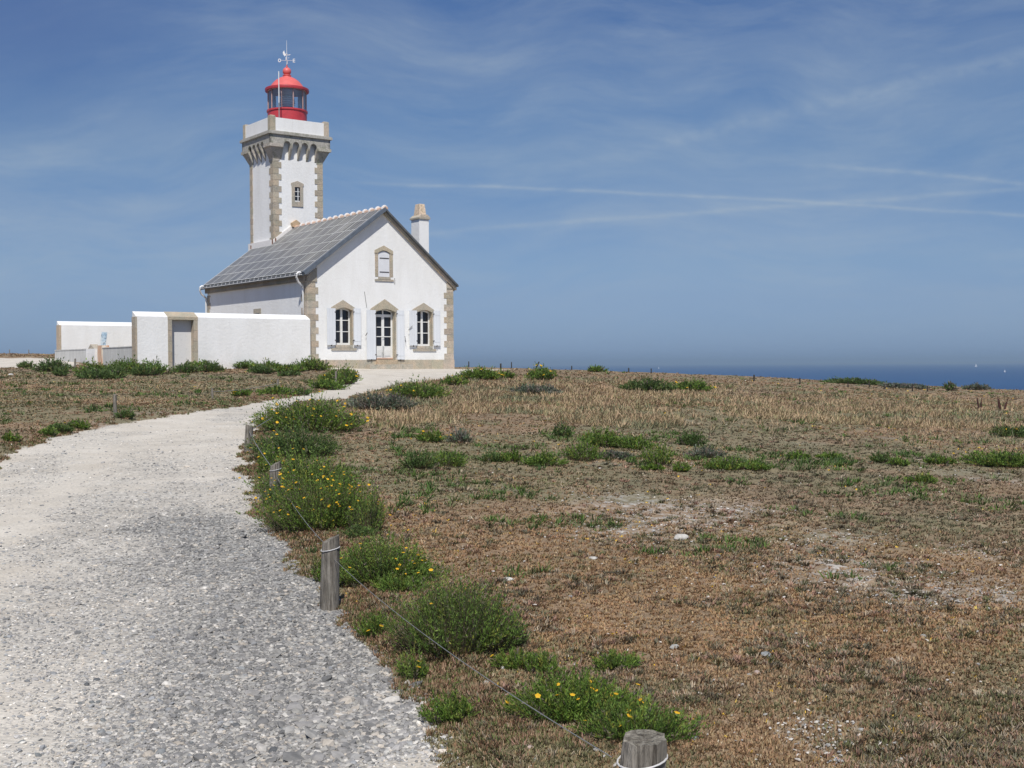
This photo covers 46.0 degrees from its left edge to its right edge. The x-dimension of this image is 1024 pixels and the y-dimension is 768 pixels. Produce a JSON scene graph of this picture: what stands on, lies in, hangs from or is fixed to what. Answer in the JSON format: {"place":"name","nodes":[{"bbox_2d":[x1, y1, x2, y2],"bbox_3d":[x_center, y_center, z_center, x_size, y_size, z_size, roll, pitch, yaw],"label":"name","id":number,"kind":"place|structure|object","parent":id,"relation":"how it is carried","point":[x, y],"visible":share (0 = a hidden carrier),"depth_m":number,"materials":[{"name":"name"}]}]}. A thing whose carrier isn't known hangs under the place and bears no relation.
{"place":"outdoors","nodes":[
{"label":"outdoors","id":0,"kind":"place"},
{"bbox_2d":[0,358,511,767],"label":"gravel path","id":1,"kind":"structure","parent":0,"point":[91,454],"depth_m":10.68,"materials":[{"name":"beige gravel"}]},
{"bbox_2d":[0,438,414,767],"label":"loose stones","id":2,"kind":"object","parent":1,"relation":"on","point":[105,740],"visible":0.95,"depth_m":6.17,"materials":[{"name":"grey stone"}]},
{"bbox_2d":[0,353,1023,767],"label":"ground","id":3,"kind":"structure","parent":0,"point":[630,499],"depth_m":12.31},
{"bbox_2d":[1,431,22,441],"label":"green shrub","id":4,"kind":"object","parent":3,"relation":"on","point":[13,438],"visible":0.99,"depth_m":18.42,"materials":[{"name":"green plant"}]},
{"bbox_2d":[37,424,58,436],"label":"green shrub","id":5,"kind":"object","parent":3,"relation":"on","point":[49,431],"visible":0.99,"depth_m":19.80,"materials":[{"name":"green plant"}]},
{"bbox_2d":[26,356,73,371],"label":"green shrub","id":6,"kind":"object","parent":3,"relation":"on","point":[49,365],"visible":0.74,"depth_m":49.65,"materials":[{"name":"green plant"}]},
{"bbox_2d":[46,418,74,433],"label":"green shrub","id":7,"kind":"object","parent":3,"relation":"on","point":[61,427],"visible":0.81,"depth_m":20.23,"materials":[{"name":"green plant"}]},
{"bbox_2d":[51,364,70,375],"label":"green shrub","id":8,"kind":"object","parent":3,"relation":"on","point":[60,371],"visible":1,"depth_m":45.66,"materials":[{"name":"green plant"}]},
{"bbox_2d":[68,417,91,429],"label":"green shrub","id":9,"kind":"object","parent":3,"relation":"on","point":[78,423],"visible":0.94,"depth_m":20.81,"materials":[{"name":"green plant"}]},
{"bbox_2d":[71,357,108,373],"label":"green shrub","id":10,"kind":"object","parent":3,"relation":"on","point":[95,366],"visible":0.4,"depth_m":47.15,"materials":[{"name":"green plant"}]},
{"bbox_2d":[54,344,131,365],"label":"wall","id":11,"kind":"structure","parent":3,"relation":"on","point":[102,354],"depth_m":56.33,"materials":[{"name":"paint"}]},
{"bbox_2d":[56,321,132,349],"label":"wall","id":12,"kind":"structure","parent":3,"relation":"on","point":[76,335],"depth_m":62.96,"materials":[{"name":"paint"}]},
{"bbox_2d":[73,364,127,379],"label":"green shrub","id":13,"kind":"object","parent":3,"relation":"on","point":[90,373],"visible":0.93,"depth_m":43.83,"materials":[{"name":"green plant"}]},
{"bbox_2d":[99,362,129,376],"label":"green shrub","id":14,"kind":"object","parent":3,"relation":"on","point":[118,370],"visible":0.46,"depth_m":45.13,"materials":[{"name":"green plant"}]},
{"bbox_2d":[104,353,141,371],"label":"green shrub","id":15,"kind":"object","parent":3,"relation":"on","point":[128,365],"visible":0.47,"depth_m":49.09,"materials":[{"name":"green plant"}]},
{"bbox_2d":[114,408,135,418],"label":"green shrub","id":16,"kind":"object","parent":3,"relation":"on","point":[129,414],"visible":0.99,"depth_m":22.93,"materials":[{"name":"green plant"}]},
{"bbox_2d":[127,362,160,375],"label":"green shrub","id":17,"kind":"object","parent":3,"relation":"on","point":[144,370],"visible":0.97,"depth_m":47.09,"materials":[{"name":"green plant"}]},
{"bbox_2d":[138,356,177,374],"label":"green shrub","id":18,"kind":"object","parent":3,"relation":"on","point":[162,368],"visible":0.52,"depth_m":48.03,"materials":[{"name":"green plant"}]},
{"bbox_2d":[167,358,204,372],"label":"green shrub","id":19,"kind":"object","parent":3,"relation":"on","point":[186,366],"visible":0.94,"depth_m":49.48,"materials":[{"name":"green plant"}]},
{"bbox_2d":[0,372,382,478],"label":"verge grass","id":20,"kind":"structure","parent":3,"relation":"on","point":[66,433],"depth_m":19.80,"materials":[{"name":"brown plant"}]},
{"bbox_2d":[198,360,226,371],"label":"green shrub","id":21,"kind":"object","parent":3,"relation":"on","point":[211,367],"visible":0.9,"depth_m":50.83,"materials":[{"name":"green plant"}]},
{"bbox_2d":[132,311,310,368],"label":"courtyard wall","id":22,"kind":"structure","parent":3,"relation":"on","point":[225,340],"depth_m":53.12,"materials":[{"name":"paint"}]},
{"bbox_2d":[244,424,252,451],"bbox_3d":[-3.767,0.835,17.212,0.145,0.519,0.120,0,1,0],"label":"fence post","id":23,"kind":"object","parent":3,"relation":"on","point":[248,428],"visible":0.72,"depth_m":17.16,"materials":[{"name":"grey wood"}]},
{"bbox_2d":[246,362,277,373],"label":"green shrub","id":24,"kind":"object","parent":3,"relation":"on","point":[261,368],"visible":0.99,"depth_m":49.32,"materials":[{"name":"green plant"}]},
{"bbox_2d":[248,357,288,371],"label":"green shrub","id":25,"kind":"object","parent":3,"relation":"on","point":[277,365],"visible":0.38,"depth_m":50.78,"materials":[{"name":"green plant"}]},
{"bbox_2d":[256,437,283,472],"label":"green shrub","id":26,"kind":"object","parent":3,"relation":"on","point":[269,459],"visible":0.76,"depth_m":14.91,"materials":[{"name":"green plant"}]},
{"bbox_2d":[258,471,288,506],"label":"green shrub","id":27,"kind":"object","parent":3,"relation":"on","point":[269,492],"visible":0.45,"depth_m":12.18,"materials":[{"name":"green plant"}]},
{"bbox_2d":[269,460,280,500],"bbox_3d":[-2.422,1.065,12.319,0.134,0.565,0.122,0,1,0],"label":"fence post","id":28,"kind":"object","parent":3,"relation":"on","point":[275,467],"visible":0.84,"depth_m":12.27,"materials":[{"name":"grey wood"}]},
{"bbox_2d":[256,385,296,394],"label":"green shrub","id":29,"kind":"object","parent":3,"relation":"on","point":[276,389],"visible":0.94,"depth_m":33.84,"materials":[{"name":"green plant"}]},
{"bbox_2d":[240,65,332,250],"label":"lighthouse","id":30,"kind":"object","parent":3,"relation":"on","point":[286,153],"visible":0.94,"depth_m":66.14,"materials":[{"name":"paint"}]},
{"bbox_2d":[243,415,347,458],"bbox_3d":[-2.956,0.720,16.384,1.464,0.621,1.145,0,1,0],"label":"green shrub","id":31,"kind":"object","parent":3,"relation":"on","point":[300,438],"visible":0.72,"depth_m":16.29,"materials":[{"name":"green plant"}]},
{"bbox_2d":[234,438,371,493],"bbox_3d":[-2.276,0.890,12.995,1.487,0.664,1.022,0,1,0],"label":"green shrub","id":32,"kind":"object","parent":3,"relation":"on","point":[325,470],"visible":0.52,"depth_m":12.90,"materials":[{"name":"green plant"}]},
{"bbox_2d":[240,385,378,432],"bbox_3d":[-3.430,0.426,20.439,2.353,0.846,1.669,0,1,0],"label":"green shrub","id":33,"kind":"object","parent":3,"relation":"on","point":[325,416],"visible":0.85,"depth_m":20.26,"materials":[{"name":"green plant"}]},
{"bbox_2d":[293,355,336,370],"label":"green shrub","id":34,"kind":"object","parent":3,"relation":"on","point":[315,364],"visible":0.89,"depth_m":52.29,"materials":[{"name":"green plant"}]},
{"bbox_2d":[282,498,352,530],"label":"green shrub","id":35,"kind":"object","parent":3,"relation":"on","point":[317,527],"visible":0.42,"depth_m":10.46,"materials":[{"name":"green plant"}]},
{"bbox_2d":[236,450,402,535],"bbox_3d":[-1.756,0.964,10.717,1.127,0.729,1.234,-1,1,-41],"label":"green shrub","id":36,"kind":"object","parent":3,"relation":"on","point":[303,503],"visible":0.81,"depth_m":10.57,"materials":[{"name":"green plant"}]},
{"bbox_2d":[199,204,458,368],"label":"keepers house","id":37,"kind":"structure","parent":3,"relation":"on","point":[373,288],"depth_m":58.77,"materials":[{"name":"paint"}]},
{"bbox_2d":[336,308,349,344],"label":"window","id":38,"kind":"structure","parent":37,"relation":"in","point":[342,315],"depth_m":57.37,"materials":[{"name":"white paint"}]},
{"bbox_2d":[376,309,392,358],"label":"door","id":39,"kind":"structure","parent":37,"relation":"in","point":[384,350],"depth_m":58.73,"materials":[{"name":"white paint"}]},
{"bbox_2d":[417,310,429,345],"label":"window","id":40,"kind":"structure","parent":37,"relation":"in","point":[423,316],"depth_m":60.02,"materials":[{"name":"white paint"}]},
{"bbox_2d":[307,376,351,389],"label":"green shrub","id":41,"kind":"object","parent":3,"relation":"on","point":[332,384],"visible":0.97,"depth_m":38.59,"materials":[{"name":"green plant"}]},
{"bbox_2d":[320,534,339,610],"bbox_3d":[-1.163,1.249,7.689,0.138,0.575,0.126,0,1,0],"label":"fence post","id":42,"kind":"object","parent":3,"relation":"on","point":[329,586],"visible":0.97,"depth_m":7.64,"materials":[{"name":"grey wood"}]},
{"bbox_2d":[334,559,611,757],"bbox_3d":[-0.415,1.115,5.593,0.003,0.097,4.326,-1,1,-19],"label":"fence wire","id":43,"kind":"object","parent":42,"relation":"attached to","point":[485,677],"visible":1,"depth_m":4.60,"materials":[{"name":"grey metal"}]},
{"bbox_2d":[319,359,362,384],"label":"green shrub","id":44,"kind":"object","parent":3,"relation":"on","point":[348,378],"visible":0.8,"depth_m":41.70,"materials":[{"name":"green plant"}]},
{"bbox_2d":[332,523,386,537],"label":"green shrub","id":45,"kind":"object","parent":3,"relation":"on","point":[353,530],"visible":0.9,"depth_m":10.10,"materials":[{"name":"green plant"}]},
{"bbox_2d":[344,472,388,530],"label":"green shrub","id":46,"kind":"object","parent":3,"relation":"on","point":[366,519],"visible":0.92,"depth_m":10.36,"materials":[{"name":"green plant"}]},
{"bbox_2d":[352,608,399,637],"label":"green shrub","id":47,"kind":"object","parent":3,"relation":"on","point":[374,623],"visible":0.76,"depth_m":6.87,"materials":[{"name":"green plant"}]},
{"bbox_2d":[341,385,426,410],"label":"green shrub","id":48,"kind":"object","parent":3,"relation":"on","point":[389,402],"visible":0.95,"depth_m":26.15,"materials":[{"name":"green plant"}]},
{"bbox_2d":[302,522,466,586],"bbox_3d":[-0.909,1.180,8.393,1.091,0.468,0.762,-1,1,-20],"label":"green shrub","id":49,"kind":"object","parent":3,"relation":"on","point":[362,566],"visible":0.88,"depth_m":8.27,"materials":[{"name":"green plant"}]},
{"bbox_2d":[368,572,436,592],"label":"green shrub","id":50,"kind":"object","parent":3,"relation":"on","point":[397,583],"visible":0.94,"depth_m":7.97,"materials":[{"name":"green plant"}]},
{"bbox_2d":[201,375,621,767],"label":"verge grass","id":51,"kind":"structure","parent":3,"relation":"on","point":[434,681],"depth_m":5.98,"materials":[{"name":"brown plant"}]},
{"bbox_2d":[394,634,429,680],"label":"green shrub","id":52,"kind":"object","parent":3,"relation":"on","point":[417,671],"visible":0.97,"depth_m":5.99,"materials":[{"name":"green plant"}]},
{"bbox_2d":[393,447,443,469],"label":"green shrub","id":53,"kind":"object","parent":3,"relation":"on","point":[424,460],"visible":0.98,"depth_m":14.88,"materials":[{"name":"green plant"}]},
{"bbox_2d":[386,373,453,398],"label":"green shrub","id":54,"kind":"object","parent":3,"relation":"on","point":[413,389],"visible":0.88,"depth_m":31.83,"materials":[{"name":"green plant"}]},
{"bbox_2d":[415,427,446,442],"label":"green shrub","id":55,"kind":"object","parent":3,"relation":"on","point":[424,436],"visible":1,"depth_m":18.50,"materials":[{"name":"green plant"}]},
{"bbox_2d":[416,677,480,725],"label":"green shrub","id":56,"kind":"object","parent":3,"relation":"on","point":[439,714],"visible":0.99,"depth_m":5.29,"materials":[{"name":"green plant"}]},
{"bbox_2d":[366,548,533,661],"bbox_3d":[-0.298,1.169,6.463,0.739,0.579,0.790,-1,1,-38],"label":"green shrub","id":57,"kind":"object","parent":3,"relation":"on","point":[451,622],"visible":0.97,"depth_m":6.39,"materials":[{"name":"green plant"}]},
{"bbox_2d":[432,442,468,467],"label":"green shrub","id":58,"kind":"object","parent":3,"relation":"on","point":[450,460],"visible":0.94,"depth_m":15.33,"materials":[{"name":"green plant"}]},
{"bbox_2d":[439,373,469,385],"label":"green shrub","id":59,"kind":"object","parent":3,"relation":"on","point":[449,380],"visible":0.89,"depth_m":39.74,"materials":[{"name":"green plant"}]},
{"bbox_2d":[443,425,475,442],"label":"green shrub","id":60,"kind":"object","parent":3,"relation":"on","point":[461,436],"visible":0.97,"depth_m":18.65,"materials":[{"name":"green plant"}]},
{"bbox_2d":[451,364,505,379],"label":"green shrub","id":61,"kind":"object","parent":3,"relation":"on","point":[477,373],"visible":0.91,"depth_m":44.12,"materials":[{"name":"green plant"}]},
{"bbox_2d":[476,451,503,461],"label":"green shrub","id":62,"kind":"object","parent":3,"relation":"on","point":[491,456],"visible":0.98,"depth_m":16.20,"materials":[{"name":"green plant"}]},
{"bbox_2d":[8,376,1009,752],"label":"tiny wild flowers","id":63,"kind":"object","parent":3,"relation":"on","point":[666,498],"visible":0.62,"depth_m":11.99,"materials":[{"name":"yellow plant"}]},
{"bbox_2d":[496,448,522,461],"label":"green shrub","id":64,"kind":"object","parent":3,"relation":"on","point":[515,455],"visible":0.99,"depth_m":16.19,"materials":[{"name":"green plant"}]},
{"bbox_2d":[0,401,1023,767],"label":"heath","id":65,"kind":"object","parent":3,"relation":"on","point":[750,707],"visible":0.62,"depth_m":7.74,"materials":[{"name":"brown plant"}]},
{"bbox_2d":[0,353,1023,409],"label":"heath","id":66,"kind":"object","parent":3,"relation":"on","point":[236,372],"visible":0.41,"depth_m":42.30,"materials":[{"name":"brown plant"}]},
{"bbox_2d":[0,365,1023,580],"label":"green plants","id":67,"kind":"object","parent":3,"relation":"on","point":[842,461],"visible":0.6,"depth_m":16.35,"materials":[{"name":"green plant"}]},
{"bbox_2d":[495,612,530,648],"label":"green shrub","id":68,"kind":"object","parent":3,"relation":"on","point":[521,640],"visible":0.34,"depth_m":6.53,"materials":[{"name":"green plant"}]},
{"bbox_2d":[487,641,540,670],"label":"green shrub","id":69,"kind":"object","parent":3,"relation":"on","point":[515,661],"visible":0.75,"depth_m":6.08,"materials":[{"name":"green plant"}]},
{"bbox_2d":[503,382,564,393],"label":"green shrub","id":70,"kind":"object","parent":3,"relation":"on","point":[531,388],"visible":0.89,"depth_m":34.76,"materials":[{"name":"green plant"}]},
{"bbox_2d":[524,363,556,379],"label":"green shrub","id":71,"kind":"object","parent":3,"relation":"on","point":[542,373],"visible":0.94,"depth_m":45.05,"materials":[{"name":"green plant"}]},
{"bbox_2d":[522,647,562,673],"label":"green shrub","id":72,"kind":"object","parent":3,"relation":"on","point":[539,662],"visible":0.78,"depth_m":5.96,"materials":[{"name":"green plant"}]},
{"bbox_2d":[521,446,571,466],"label":"green shrub","id":73,"kind":"object","parent":3,"relation":"on","point":[542,458],"visible":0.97,"depth_m":15.85,"materials":[{"name":"green plant"}]},
{"bbox_2d":[551,418,574,437],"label":"green shrub","id":74,"kind":"object","parent":3,"relation":"on","point":[561,429],"visible":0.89,"depth_m":20.52,"materials":[{"name":"green plant"}]},
{"bbox_2d":[558,432,606,461],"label":"green shrub","id":75,"kind":"object","parent":3,"relation":"on","point":[591,452],"visible":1,"depth_m":16.79,"materials":[{"name":"green plant"}]},
{"bbox_2d":[493,647,672,725],"bbox_3d":[0.302,1.342,5.322,0.750,0.292,0.588,-1,1,-31],"label":"green shrub","id":76,"kind":"object","parent":3,"relation":"on","point":[556,699],"visible":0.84,"depth_m":5.27,"materials":[{"name":"green plant"}]},
{"bbox_2d":[577,424,621,447],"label":"green shrub","id":77,"kind":"object","parent":3,"relation":"on","point":[603,440],"visible":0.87,"depth_m":18.83,"materials":[{"name":"green plant"}]},
{"bbox_2d":[596,449,636,458],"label":"green shrub","id":78,"kind":"object","parent":3,"relation":"on","point":[621,455],"visible":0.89,"depth_m":17.16,"materials":[{"name":"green plant"}]},
{"bbox_2d":[589,648,645,671],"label":"green shrub","id":79,"kind":"object","parent":3,"relation":"on","point":[611,660],"visible":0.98,"depth_m":6.09,"materials":[{"name":"green plant"}]},
{"bbox_2d":[556,693,713,744],"bbox_3d":[0.509,1.378,5.019,0.669,0.220,0.462,0,1,0],"label":"green shrub","id":80,"kind":"object","parent":3,"relation":"on","point":[616,724],"visible":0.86,"depth_m":4.94,"materials":[{"name":"green plant"}]},
{"bbox_2d":[612,430,659,449],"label":"green shrub","id":81,"kind":"object","parent":3,"relation":"on","point":[631,443],"visible":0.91,"depth_m":18.60,"materials":[{"name":"green plant"}]},
{"bbox_2d":[616,729,667,767],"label":"fence post","id":82,"kind":"object","parent":3,"relation":"on","point":[643,748],"visible":1,"depth_m":3.49,"materials":[{"name":"grey wood"}]},
{"bbox_2d":[613,375,676,391],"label":"green shrub","id":83,"kind":"object","parent":3,"relation":"on","point":[644,384],"visible":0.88,"depth_m":39.60,"materials":[{"name":"green plant"}]},
{"bbox_2d":[270,423,1023,767],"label":"heath cushions","id":84,"kind":"object","parent":3,"relation":"on","point":[946,755],"visible":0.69,"depth_m":7.46,"materials":[{"name":"brown plant"}]},
{"bbox_2d":[639,462,664,470],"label":"green shrub","id":85,"kind":"object","parent":3,"relation":"on","point":[654,467],"visible":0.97,"depth_m":15.71,"materials":[{"name":"green plant"}]},
{"bbox_2d":[641,441,675,465],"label":"green shrub","id":86,"kind":"object","parent":3,"relation":"on","point":[662,457],"visible":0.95,"depth_m":16.28,"materials":[{"name":"green plant"}]},
{"bbox_2d":[297,459,1023,766],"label":"pale chippings","id":87,"kind":"object","parent":3,"relation":"on","point":[791,739],"visible":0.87,"depth_m":8.14,"materials":[{"name":"gravel"}]},
{"bbox_2d":[671,461,692,471],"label":"green shrub","id":88,"kind":"object","parent":3,"relation":"on","point":[678,466],"visible":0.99,"depth_m":15.55,"materials":[{"name":"green plant"}]},
{"bbox_2d":[667,377,716,390],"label":"green shrub","id":89,"kind":"object","parent":3,"relation":"on","point":[698,385],"visible":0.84,"depth_m":41.80,"materials":[{"name":"green plant"}]},
{"bbox_2d":[677,426,709,445],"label":"green shrub","id":90,"kind":"object","parent":3,"relation":"on","point":[692,438],"visible":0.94,"depth_m":19.77,"materials":[{"name":"green plant"}]},
{"bbox_2d":[682,444,728,457],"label":"green shrub","id":91,"kind":"object","parent":3,"relation":"on","point":[712,452],"visible":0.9,"depth_m":17.61,"materials":[{"name":"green plant"}]},
{"bbox_2d":[699,453,746,470],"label":"green shrub","id":92,"kind":"object","parent":3,"relation":"on","point":[730,462],"visible":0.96,"depth_m":15.99,"materials":[{"name":"green plant"}]},
{"bbox_2d":[743,457,772,471],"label":"green shrub","id":93,"kind":"object","parent":3,"relation":"on","point":[754,466],"visible":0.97,"depth_m":15.96,"materials":[{"name":"green plant"}]},
{"bbox_2d":[816,376,886,384],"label":"green shrub","id":94,"kind":"object","parent":3,"relation":"on","point":[856,380],"visible":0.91,"depth_m":68.64,"materials":[{"name":"green plant"}]},
{"bbox_2d":[869,449,893,463],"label":"green shrub","id":95,"kind":"object","parent":3,"relation":"on","point":[879,458],"visible":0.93,"depth_m":17.75,"materials":[{"name":"green plant"}]},
{"bbox_2d":[886,456,910,466],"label":"green shrub","id":96,"kind":"object","parent":3,"relation":"on","point":[897,460],"visible":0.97,"depth_m":17.32,"materials":[{"name":"green plant"}]},
{"bbox_2d":[877,382,930,388],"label":"green shrub","id":97,"kind":"object","parent":3,"relation":"on","point":[903,385],"visible":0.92,"depth_m":66.69,"materials":[{"name":"green plant"}]},
{"bbox_2d":[904,470,937,483],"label":"green shrub","id":98,"kind":"object","parent":3,"relation":"on","point":[919,478],"visible":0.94,"depth_m":15.15,"materials":[{"name":"green plant"}]},
{"bbox_2d":[922,455,957,464],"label":"green shrub","id":99,"kind":"object","parent":3,"relation":"on","point":[942,460],"visible":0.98,"depth_m":17.82,"materials":[{"name":"green plant"}]},
{"bbox_2d":[961,382,991,389],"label":"green shrub","id":100,"kind":"object","parent":3,"relation":"on","point":[976,386],"visible":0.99,"depth_m":70.10,"materials":[{"name":"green plant"}]},
{"bbox_2d":[950,445,1023,468],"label":"green shrub","id":101,"kind":"object","parent":3,"relation":"on","point":[1001,459],"visible":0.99,"depth_m":17.68,"materials":[{"name":"green plant"}]},
{"bbox_2d":[981,423,1023,437],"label":"green shrub","id":102,"kind":"object","parent":3,"relation":"on","point":[1008,431],"visible":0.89,"depth_m":24.63,"materials":[{"name":"green plant"}]},
{"bbox_2d":[0,370,1023,447],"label":"dry grass","id":103,"kind":"structure","parent":0,"point":[563,413],"depth_m":30.23,"materials":[{"name":"brown plant"}]},
{"bbox_2d":[0,0,1023,364],"label":"sky","id":104,"kind":"structure","parent":0,"point":[598,182],"materials":[{"name":"blue"}]},
{"bbox_2d":[455,363,1023,389],"bbox_3d":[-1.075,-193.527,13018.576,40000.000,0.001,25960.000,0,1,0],"label":"sea","id":105,"kind":"structure","parent":0,"point":[994,375],"depth_m":2793.35,"materials":[{"name":"liquid"}]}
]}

